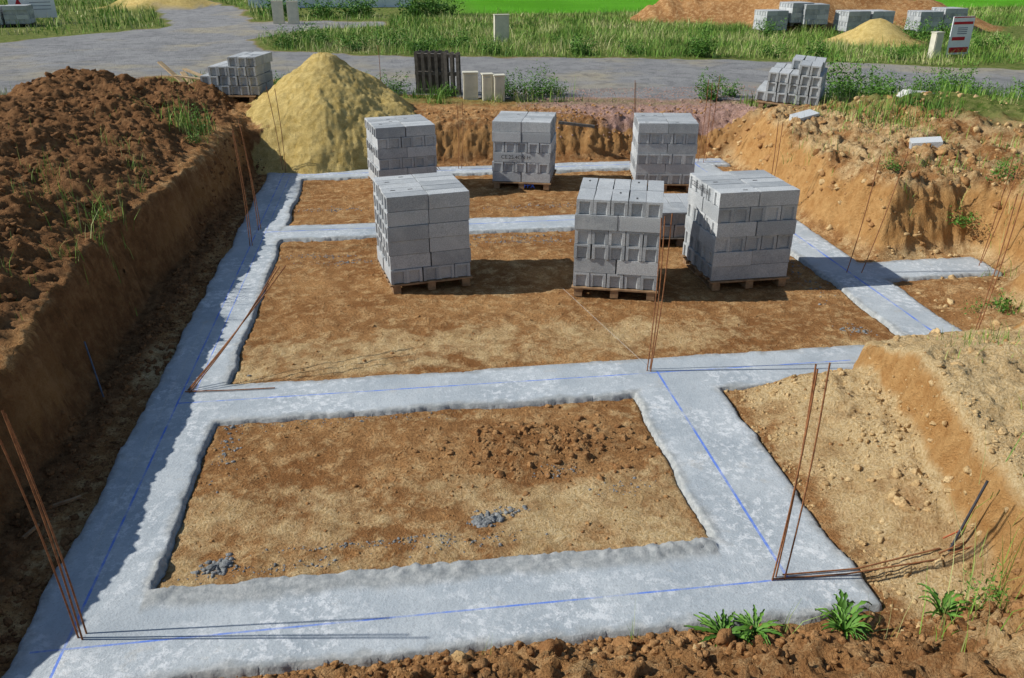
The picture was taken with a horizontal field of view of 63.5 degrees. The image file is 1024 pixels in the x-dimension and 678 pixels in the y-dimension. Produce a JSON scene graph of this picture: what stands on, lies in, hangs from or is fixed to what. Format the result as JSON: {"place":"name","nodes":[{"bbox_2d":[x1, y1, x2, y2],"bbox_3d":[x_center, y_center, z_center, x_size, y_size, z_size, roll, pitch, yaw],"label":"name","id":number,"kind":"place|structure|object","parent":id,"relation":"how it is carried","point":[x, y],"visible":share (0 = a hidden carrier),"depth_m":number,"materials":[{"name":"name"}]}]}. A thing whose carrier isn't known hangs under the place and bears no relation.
{"place":"outdoors","nodes":[
{"label":"outdoors","id":0,"kind":"place"},
{"bbox_2d":[0,0,1023,677],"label":"ground","id":1,"kind":"structure","parent":0,"point":[326,104],"depth_m":9.47,"materials":[{"name":"soil"}]},
{"bbox_2d":[2,4,35,26],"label":"concrete block pallet","id":2,"kind":"object","parent":1,"relation":"on","point":[23,14],"visible":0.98,"depth_m":37.09,"materials":[{"name":"grey concrete"}]},
{"bbox_2d":[7,0,56,21],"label":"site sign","id":3,"kind":"object","parent":1,"relation":"on","point":[43,8],"visible":0.61,"depth_m":38.63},
{"bbox_2d":[72,187,139,257],"bbox_3d":[-4.991,-1.394,10.219,0.540,1.204,0.995,13,28,26],"label":"grass tuft","id":4,"kind":"object","parent":1,"relation":"on","point":[99,202],"visible":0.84,"depth_m":10.10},
{"bbox_2d":[0,66,240,338],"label":"soil clods","id":5,"kind":"object","parent":1,"relation":"on","point":[79,165],"visible":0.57,"depth_m":12.43,"materials":[{"name":"soil"}]},
{"bbox_2d":[0,125,265,671],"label":"soil clods","id":6,"kind":"object","parent":1,"relation":"on","point":[23,585],"visible":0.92,"depth_m":8.04,"materials":[{"name":"soil"}]},
{"bbox_2d":[0,0,286,34],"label":"grass","id":7,"kind":"structure","parent":1,"relation":"on","point":[108,17],"depth_m":41.01,"materials":[{"name":"plant"}]},
{"bbox_2d":[135,97,189,133],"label":"grass tuft","id":8,"kind":"object","parent":1,"relation":"on","point":[178,120],"visible":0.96,"depth_m":14.24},
{"bbox_2d":[157,61,202,84],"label":"wooden planks","id":9,"kind":"object","parent":1,"relation":"on","point":[173,73],"visible":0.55,"depth_m":18.84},
{"bbox_2d":[161,90,215,135],"bbox_3d":[-5.709,-4.022,14.602,0.882,0.899,1.058,-3,26,-7],"label":"grass tuft","id":10,"kind":"object","parent":1,"relation":"on","point":[195,124],"visible":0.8,"depth_m":14.64,"materials":[{"name":"plant"}]},
{"bbox_2d":[200,52,273,101],"bbox_3d":[-6.146,-5.887,18.500,1.338,0.931,1.158,2,25,4],"label":"concrete block pallet","id":11,"kind":"object","parent":1,"relation":"on","point":[243,74],"visible":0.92,"depth_m":18.09,"materials":[{"name":"grey concrete"}]},
{"bbox_2d":[271,0,284,23],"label":"utility meter box","id":12,"kind":"object","parent":1,"relation":"on","point":[277,12],"visible":0.95,"depth_m":38.40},
{"bbox_2d":[261,24,306,47],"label":"shrub","id":13,"kind":"object","parent":1,"relation":"on","point":[286,38],"visible":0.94,"depth_m":29.52,"materials":[{"name":"green plant"}]},
{"bbox_2d":[285,1,299,23],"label":"utility meter box","id":14,"kind":"object","parent":1,"relation":"on","point":[292,12],"visible":1,"depth_m":38.29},
{"bbox_2d":[297,22,332,43],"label":"shrub","id":15,"kind":"object","parent":1,"relation":"on","point":[318,37],"visible":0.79,"depth_m":30.42,"materials":[{"name":"green plant"}]},
{"bbox_2d":[303,0,344,17],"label":"shrub","id":16,"kind":"object","parent":1,"relation":"on","point":[322,8],"visible":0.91,"depth_m":41.84,"materials":[{"name":"green plant"}]},
{"bbox_2d":[248,0,411,7],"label":"white block storage","id":17,"kind":"object","parent":1,"relation":"on","point":[385,3],"visible":0.38,"depth_m":48.94,"materials":[{"name":"concrete"}]},
{"bbox_2d":[206,512,504,574],"bbox_3d":[-1.119,1.512,6.154,2.205,0.073,0.176,-7,26,-14],"label":"mortar rubble","id":18,"kind":"object","parent":1,"relation":"on","point":[225,563],"visible":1,"depth_m":5.95,"materials":[{"name":"concrete"}]},
{"bbox_2d":[333,28,378,50],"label":"shrub","id":19,"kind":"object","parent":1,"relation":"on","point":[353,46],"visible":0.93,"depth_m":28.68,"materials":[{"name":"green plant"}]},
{"bbox_2d":[334,0,382,16],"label":"shrub","id":20,"kind":"object","parent":1,"relation":"on","point":[354,8],"visible":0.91,"depth_m":42.58,"materials":[{"name":"green plant"}]},
{"bbox_2d":[371,23,408,47],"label":"shrub","id":21,"kind":"object","parent":1,"relation":"on","point":[395,42],"visible":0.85,"depth_m":29.66,"materials":[{"name":"green plant"}]},
{"bbox_2d":[365,114,436,185],"bbox_3d":[-2.006,-3.331,14.942,1.085,1.206,1.094,-9,27,-18],"label":"concrete block stack","id":22,"kind":"object","parent":1,"relation":"on","point":[402,145],"visible":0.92,"depth_m":14.47,"materials":[{"name":"grey concrete"}]},
{"bbox_2d":[394,0,440,15],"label":"shrub","id":23,"kind":"object","parent":1,"relation":"on","point":[414,9],"visible":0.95,"depth_m":42.89,"materials":[{"name":"green plant"}]},
{"bbox_2d":[404,30,436,51],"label":"shrub","id":24,"kind":"object","parent":1,"relation":"on","point":[416,47],"visible":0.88,"depth_m":28.13,"materials":[{"name":"green plant"}]},
{"bbox_2d":[373,171,472,293],"bbox_3d":[-1.191,-1.422,10.861,1.080,1.254,1.094,-8,26,-16],"label":"concrete block stack","id":25,"kind":"object","parent":1,"relation":"on","point":[422,225],"visible":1,"depth_m":10.43,"materials":[{"name":"grey concrete"}]},
{"bbox_2d":[414,51,444,93],"bbox_3d":[-1.980,-6.453,20.062,0.750,1.000,0.140,3,29,6],"label":"wooden pallet","id":26,"kind":"object","parent":1,"relation":"on","point":[429,55],"visible":0.8,"depth_m":19.99,"materials":[{"name":"brown wood"}]},
{"bbox_2d":[418,50,449,88],"bbox_3d":[-1.909,-6.548,20.262,0.750,1.000,0.140,1,28,2],"label":"wooden pallet","id":27,"kind":"object","parent":1,"relation":"on","point":[433,65],"visible":0.42,"depth_m":20.15,"materials":[{"name":"brown wood"}]},
{"bbox_2d":[210,411,674,559],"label":"soil crumbs","id":28,"kind":"object","parent":1,"relation":"on","point":[424,500],"visible":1,"depth_m":6.79,"materials":[{"name":"soil"}]},
{"bbox_2d":[427,0,464,14],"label":"shrub","id":29,"kind":"object","parent":1,"relation":"on","point":[437,7],"visible":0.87,"depth_m":43.58,"materials":[{"name":"green plant"}]},
{"bbox_2d":[425,26,474,47],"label":"shrub","id":30,"kind":"object","parent":1,"relation":"on","point":[460,39],"visible":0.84,"depth_m":29.72,"materials":[{"name":"green plant"}]},
{"bbox_2d":[443,52,461,94],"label":"wooden pallet","id":31,"kind":"object","parent":1,"relation":"on","point":[452,73],"visible":0.78,"depth_m":19.89,"materials":[{"name":"brown wood"}]},
{"bbox_2d":[462,71,477,99],"bbox_3d":[-0.977,-5.958,19.462,0.370,0.645,0.266,-2,25,-5],"label":"utility meter box","id":32,"kind":"object","parent":1,"relation":"on","point":[470,85],"visible":1,"depth_m":19.35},
{"bbox_2d":[385,77,588,103],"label":"grass","id":33,"kind":"structure","parent":1,"relation":"on","point":[438,99],"depth_m":19.33,"materials":[{"name":"plant"}]},
{"bbox_2d":[480,72,493,100],"bbox_3d":[-0.580,-5.903,19.380,0.270,0.625,0.266,-5,26,-11],"label":"utility meter box","id":34,"kind":"object","parent":1,"relation":"on","point":[486,85],"visible":0.98,"depth_m":19.27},
{"bbox_2d":[493,74,504,100],"bbox_3d":[-0.305,-5.860,19.296,0.270,0.605,0.266,-4,26,-9],"label":"utility meter box","id":35,"kind":"object","parent":1,"relation":"on","point":[499,84],"visible":0.96,"depth_m":19.18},
{"bbox_2d":[1,158,1001,677],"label":"concrete foundation","id":36,"kind":"object","parent":1,"relation":"on","point":[735,486],"visible":0.74,"depth_m":6.13,"materials":[{"name":"concrete"}]},
{"bbox_2d":[0,410,86,639],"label":"rebar starter bars","id":37,"kind":"object","parent":36,"relation":"on","point":[17,446],"visible":1,"depth_m":4.92,"materials":[{"name":"metal"}]},
{"bbox_2d":[188,265,285,392],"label":"rebar starter bars","id":38,"kind":"object","parent":36,"relation":"on","point":[207,368],"visible":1,"depth_m":8.34,"materials":[{"name":"metal"}]},
{"bbox_2d":[185,387,971,579],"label":"rebar hooks","id":39,"kind":"object","parent":36,"relation":"on","point":[787,573],"visible":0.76,"depth_m":5.80,"materials":[{"name":"metal"}]},
{"bbox_2d":[647,214,672,371],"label":"rebar starter bars","id":40,"kind":"object","parent":36,"relation":"on","point":[651,362],"visible":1,"depth_m":8.24,"materials":[{"name":"metal"}]},
{"bbox_2d":[771,363,830,580],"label":"rebar starter bars","id":41,"kind":"object","parent":36,"relation":"on","point":[814,380],"visible":1,"depth_m":5.37,"materials":[{"name":"metal"}]},
{"bbox_2d":[846,151,907,272],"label":"rebar starter bars","id":42,"kind":"object","parent":36,"relation":"on","point":[884,215],"visible":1,"depth_m":10.84,"materials":[{"name":"metal"}]},
{"bbox_2d":[978,151,1023,265],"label":"rebar starter bars","id":43,"kind":"object","parent":36,"relation":"on","point":[998,208],"visible":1,"depth_m":11.18,"materials":[{"name":"metal"}]},
{"bbox_2d":[493,14,509,42],"bbox_3d":[-0.399,-11.643,31.036,0.580,1.025,0.266,-6,26,-11],"label":"utility meter box","id":44,"kind":"object","parent":1,"relation":"on","point":[501,23],"visible":0.89,"depth_m":30.89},
{"bbox_2d":[388,404,649,496],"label":"soil clods","id":45,"kind":"object","parent":1,"relation":"on","point":[506,451],"visible":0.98,"depth_m":7.31,"materials":[{"name":"soil"}]},
{"bbox_2d":[162,202,876,584],"bbox_3d":[0.041,-0.405,10.289,8.706,0.148,9.317,-3,26,-7],"label":"mortar rubble","id":46,"kind":"object","parent":1,"relation":"on","point":[224,570],"visible":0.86,"depth_m":6.43,"materials":[{"name":"concrete"}]},
{"bbox_2d":[492,111,556,189],"bbox_3d":[0.246,-3.508,15.315,1.080,1.206,1.094,4,26,7],"label":"concrete block stack","id":47,"kind":"object","parent":1,"relation":"on","point":[524,148],"visible":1,"depth_m":14.87,"materials":[{"name":"concrete"}]},
{"bbox_2d":[396,404,662,507],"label":"soil clods","id":48,"kind":"object","parent":1,"relation":"on","point":[601,448],"visible":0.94,"depth_m":7.29,"materials":[{"name":"soil"}]},
{"bbox_2d":[513,60,564,97],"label":"shrub","id":49,"kind":"object","parent":1,"relation":"on","point":[535,88],"visible":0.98,"depth_m":19.66,"materials":[{"name":"green plant"}]},
{"bbox_2d":[567,36,598,55],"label":"shrub","id":50,"kind":"object","parent":1,"relation":"on","point":[582,49],"visible":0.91,"depth_m":27.44,"materials":[{"name":"green plant"}]},
{"bbox_2d":[426,100,748,165],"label":"soil clods","id":51,"kind":"object","parent":1,"relation":"on","point":[590,136],"visible":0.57,"depth_m":17.91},
{"bbox_2d":[183,170,1019,569],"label":"soil crumbs","id":52,"kind":"object","parent":1,"relation":"on","point":[577,412],"visible":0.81,"depth_m":7.70,"materials":[{"name":"soil"}]},
{"bbox_2d":[193,16,1023,79],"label":"grass","id":53,"kind":"structure","parent":1,"relation":"on","point":[647,31],"depth_m":29.47,"materials":[{"name":"plant"}]},
{"bbox_2d":[571,178,663,300],"bbox_3d":[1.367,-1.307,10.617,1.080,1.254,1.094,4,26,8],"label":"concrete block stack","id":54,"kind":"object","parent":1,"relation":"on","point":[616,250],"visible":0.99,"depth_m":10.16,"materials":[{"name":"grey concrete"}]},
{"bbox_2d":[236,549,1023,677],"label":"soil clods","id":55,"kind":"object","parent":1,"relation":"on","point":[706,653],"visible":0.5,"depth_m":5.02,"materials":[{"name":"soil"}]},
{"bbox_2d":[277,599,1023,677],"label":"soil clods","id":56,"kind":"object","parent":1,"relation":"on","point":[725,637],"visible":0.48,"depth_m":5.06,"materials":[{"name":"soil"}]},
{"bbox_2d":[278,2,1023,34],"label":"grass","id":57,"kind":"structure","parent":1,"relation":"on","point":[984,15],"depth_m":39.38,"materials":[{"name":"plant"}]},
{"bbox_2d":[629,113,698,190],"bbox_3d":[2.773,-3.458,15.210,1.080,1.206,1.094,1,25,2],"label":"concrete block stack","id":58,"kind":"object","parent":1,"relation":"on","point":[664,147],"visible":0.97,"depth_m":14.74,"materials":[{"name":"grey concrete"}]},
{"bbox_2d":[643,193,687,245],"bbox_3d":[2.470,-1.833,12.612,1.080,0.503,1.094,-1,25,-2],"label":"concrete block pallet","id":59,"kind":"object","parent":1,"relation":"on","point":[675,205],"visible":0.27,"depth_m":12.19,"materials":[{"name":"concrete"}]},
{"bbox_2d":[686,23,718,56],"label":"shrub","id":60,"kind":"object","parent":1,"relation":"on","point":[696,50],"visible":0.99,"depth_m":26.84,"materials":[{"name":"green plant"}]},
{"bbox_2d":[689,67,727,100],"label":"shrub","id":61,"kind":"object","parent":1,"relation":"on","point":[708,96],"visible":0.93,"depth_m":19.29,"materials":[{"name":"green plant"}]},
{"bbox_2d":[683,609,754,646],"bbox_3d":[1.343,1.863,5.224,0.454,0.086,0.421,-3,26,-7],"label":"dandelion plant","id":62,"kind":"object","parent":1,"relation":"on","point":[723,622],"visible":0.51,"depth_m":5.29,"materials":[{"name":"green plant"}]},
{"bbox_2d":[451,594,987,662],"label":"sandy clods","id":63,"kind":"object","parent":1,"relation":"on","point":[457,655],"visible":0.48,"depth_m":5.06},
{"bbox_2d":[680,170,799,290],"bbox_3d":[2.976,-1.460,10.913,1.085,1.278,1.094,-4,26,-9],"label":"concrete block stack","id":64,"kind":"object","parent":1,"relation":"on","point":[740,227],"visible":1,"depth_m":10.52,"materials":[{"name":"grey concrete"}]},
{"bbox_2d":[730,604,784,645],"bbox_3d":[1.552,1.819,5.215,0.328,0.075,0.353,-3,26,-7],"label":"dandelion plant","id":65,"kind":"object","parent":1,"relation":"on","point":[759,630],"visible":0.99,"depth_m":5.23,"materials":[{"name":"green plant"}]},
{"bbox_2d":[753,9,788,33],"bbox_3d":[10.787,-13.261,34.515,1.020,0.883,1.038,-7,26,-14],"label":"concrete block pallet","id":66,"kind":"object","parent":1,"relation":"on","point":[775,15],"visible":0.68,"depth_m":34.13,"materials":[{"name":"grey concrete"}]},
{"bbox_2d":[755,54,827,107],"bbox_3d":[5.916,-5.428,17.461,1.295,0.932,1.158,14,33,20],"label":"concrete block pallet","id":67,"kind":"object","parent":1,"relation":"on","point":[802,78],"visible":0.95,"depth_m":17.11,"materials":[{"name":"grey concrete"}]},
{"bbox_2d":[779,1,813,25],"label":"concrete block pallet","id":68,"kind":"object","parent":1,"relation":"on","point":[795,10],"visible":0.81,"depth_m":34.20,"materials":[{"name":"grey concrete"}]},
{"bbox_2d":[797,3,829,26],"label":"concrete block pallet","id":69,"kind":"object","parent":1,"relation":"on","point":[818,13],"visible":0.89,"depth_m":33.99,"materials":[{"name":"grey concrete"}]},
{"bbox_2d":[815,589,871,636],"bbox_3d":[2.143,1.786,5.300,0.351,0.217,0.389,-3,26,-7],"label":"thistle plant","id":70,"kind":"object","parent":1,"relation":"on","point":[844,604],"visible":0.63,"depth_m":5.32,"materials":[{"name":"green plant"}]},
{"bbox_2d":[821,604,874,640],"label":"thistle plant","id":71,"kind":"object","parent":1,"relation":"on","point":[851,623],"visible":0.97,"depth_m":5.14,"materials":[{"name":"green plant"}]},
{"bbox_2d":[832,10,870,32],"bbox_3d":[13.980,-13.068,34.079,1.020,0.883,1.038,-6,26,-11],"label":"concrete block pallet","id":72,"kind":"object","parent":1,"relation":"on","point":[846,20],"visible":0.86,"depth_m":33.65,"materials":[{"name":"grey concrete"}]},
{"bbox_2d":[824,52,884,96],"bbox_3d":[7.602,-5.939,18.585,1.447,1.012,1.425,-3,26,-7],"label":"shrub","id":73,"kind":"object","parent":1,"relation":"on","point":[840,78],"visible":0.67,"depth_m":18.54,"materials":[{"name":"green plant"}]},
{"bbox_2d":[707,95,1011,257],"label":"soil clods","id":74,"kind":"object","parent":1,"relation":"on","point":[894,212],"visible":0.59,"depth_m":13.15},
{"bbox_2d":[706,91,1023,329],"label":"sandy clods","id":75,"kind":"object","parent":1,"relation":"on","point":[976,129],"visible":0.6,"depth_m":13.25,"materials":[{"name":"soil"}]},
{"bbox_2d":[707,91,1023,245],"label":"soil clods","id":76,"kind":"object","parent":1,"relation":"on","point":[965,180],"visible":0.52,"depth_m":13.01,"materials":[{"name":"soil"}]},
{"bbox_2d":[849,75,897,96],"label":"shrub","id":77,"kind":"object","parent":1,"relation":"on","point":[876,90],"visible":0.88,"depth_m":17.34,"materials":[{"name":"green plant"}]},
{"bbox_2d":[725,365,1023,614],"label":"sandy clods","id":78,"kind":"object","parent":1,"relation":"on","point":[976,412],"visible":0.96,"depth_m":6.75,"materials":[{"name":"soil"}]},
{"bbox_2d":[865,9,894,23],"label":"concrete block pallet","id":79,"kind":"object","parent":1,"relation":"on","point":[888,15],"visible":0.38,"depth_m":33.77,"materials":[{"name":"grey concrete"}]},
{"bbox_2d":[863,65,907,94],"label":"shrub","id":80,"kind":"object","parent":1,"relation":"on","point":[889,79],"visible":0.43,"depth_m":18.54,"materials":[{"name":"green plant"}]},
{"bbox_2d":[756,371,1020,598],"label":"sandy clods","id":81,"kind":"object","parent":1,"relation":"on","point":[858,467],"visible":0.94,"depth_m":6.71,"materials":[{"name":"soil"}]},
{"bbox_2d":[883,41,925,59],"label":"shrub","id":82,"kind":"object","parent":1,"relation":"on","point":[898,52],"visible":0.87,"depth_m":26.29,"materials":[{"name":"green plant"}]},
{"bbox_2d":[897,15,945,39],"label":"shrub","id":83,"kind":"object","parent":1,"relation":"on","point":[912,34],"visible":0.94,"depth_m":30.50,"materials":[{"name":"green plant"}]},
{"bbox_2d":[822,328,1023,454],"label":"sandy clods","id":84,"kind":"object","parent":1,"relation":"on","point":[870,372],"visible":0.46,"depth_m":7.90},
{"bbox_2d":[904,10,943,33],"bbox_3d":[17.079,-13.136,34.287,1.020,0.883,1.038,-3,26,-7],"label":"concrete block pallet","id":85,"kind":"object","parent":1,"relation":"on","point":[921,16],"visible":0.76,"depth_m":33.87,"materials":[{"name":"grey concrete"}]},
{"bbox_2d":[867,466,981,570],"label":"sandy clods","id":86,"kind":"object","parent":1,"relation":"on","point":[896,497],"visible":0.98,"depth_m":6.24,"materials":[{"name":"soil"}]},
{"bbox_2d":[909,136,942,148],"bbox_3d":[6.599,-3.082,13.186,0.450,0.200,0.250,1,33,19],"label":"concrete block","id":87,"kind":"object","parent":1,"relation":"on","point":[937,141],"depth_m":13.10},
{"bbox_2d":[899,66,954,91],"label":"shrub","id":88,"kind":"object","parent":1,"relation":"on","point":[920,85],"visible":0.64,"depth_m":17.31,"materials":[{"name":"green plant"}]},
{"bbox_2d":[928,31,945,57],"bbox_3d":[13.679,-9.480,26.686,0.330,0.825,0.266,-8,26,-16],"label":"utility meter box","id":89,"kind":"object","parent":1,"relation":"on","point":[936,41],"visible":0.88,"depth_m":26.58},
{"bbox_2d":[861,327,1023,434],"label":"sandy clods","id":90,"kind":"object","parent":1,"relation":"on","point":[1002,431],"visible":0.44,"depth_m":7.68,"materials":[{"name":"soil"}]},
{"bbox_2d":[917,583,971,622],"bbox_3d":[2.745,1.689,5.240,0.326,0.133,0.341,-3,26,-7],"label":"thistle plant","id":91,"kind":"object","parent":1,"relation":"on","point":[945,600],"visible":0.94,"depth_m":5.24,"materials":[{"name":"green plant"}]},
{"bbox_2d":[932,7,968,30],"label":"concrete block pallet","id":92,"kind":"object","parent":1,"relation":"on","point":[951,12],"visible":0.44,"depth_m":33.95,"materials":[{"name":"grey concrete"}]},
{"bbox_2d":[929,59,978,91],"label":"shrub","id":93,"kind":"object","parent":1,"relation":"on","point":[954,75],"visible":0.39,"depth_m":18.87,"materials":[{"name":"green plant"}]},
{"bbox_2d":[946,16,975,57],"bbox_3d":[14.464,-9.754,26.701,0.850,1.250,0.086,-8,26,-16],"label":"site sign","id":94,"kind":"object","parent":1,"relation":"on","point":[961,32],"visible":0.91,"depth_m":26.63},
{"bbox_2d":[948,480,988,551],"bbox_3d":[3.151,1.254,5.734,0.188,0.625,0.018,-6,26,-13],"label":"survey stake","id":95,"kind":"object","parent":1,"relation":"on","point":[970,511],"visible":0.92,"depth_m":5.71,"materials":[{"name":"metal"}]},
{"bbox_2d":[919,564,1023,651],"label":"grass tuft","id":96,"kind":"object","parent":1,"relation":"on","point":[944,622],"visible":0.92,"depth_m":5.05,"materials":[{"name":"plant"}]},
{"bbox_2d":[948,74,1010,95],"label":"shrub","id":97,"kind":"object","parent":1,"relation":"on","point":[981,88],"visible":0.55,"depth_m":17.66,"materials":[{"name":"green plant"}]},
{"bbox_2d":[958,557,1009,609],"bbox_3d":[3.081,1.575,5.271,0.378,0.319,0.442,-3,26,-7],"label":"shrub","id":98,"kind":"object","parent":1,"relation":"on","point":[985,595],"visible":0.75,"depth_m":5.29,"materials":[{"name":"green plant"}]},
{"bbox_2d":[948,494,1023,610],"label":"grass tuft","id":99,"kind":"object","parent":1,"relation":"on","point":[980,555],"visible":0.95,"depth_m":5.43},
{"bbox_2d":[959,525,1023,632],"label":"grass tuft","id":100,"kind":"object","parent":1,"relation":"on","point":[972,572],"visible":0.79,"depth_m":5.11,"materials":[{"name":"plant"}]},
{"bbox_2d":[970,27,1013,48],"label":"shrub","id":101,"kind":"object","parent":1,"relation":"on","point":[975,39],"visible":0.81,"depth_m":29.04,"materials":[{"name":"green plant"}]},
{"bbox_2d":[975,192,1023,329],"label":"rebar starter bars","id":102,"kind":"object","parent":1,"relation":"on","point":[998,260],"visible":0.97,"depth_m":9.09,"materials":[{"name":"metal"}]},
{"bbox_2d":[984,154,1023,180],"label":"shrub","id":103,"kind":"object","parent":1,"relation":"on","point":[1005,169],"visible":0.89,"depth_m":11.95,"materials":[{"name":"green plant"}]},
{"bbox_2d":[514,85,774,138],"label":"red gravel","id":104,"kind":"structure","parent":0,"point":[657,99],"depth_m":19.21,"materials":[{"name":"stone"}]},
{"bbox_2d":[740,74,1023,131],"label":"grass","id":105,"kind":"structure","parent":0,"point":[945,89],"depth_m":15.75,"materials":[{"name":"plant"}]},
{"bbox_2d":[782,78,1023,243],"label":"grass","id":106,"kind":"structure","parent":0,"point":[901,111],"depth_m":14.01,"materials":[{"name":"plant"}]},
{"bbox_2d":[925,325,1023,362],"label":"grass","id":107,"kind":"structure","parent":0,"point":[969,338],"depth_m":7.81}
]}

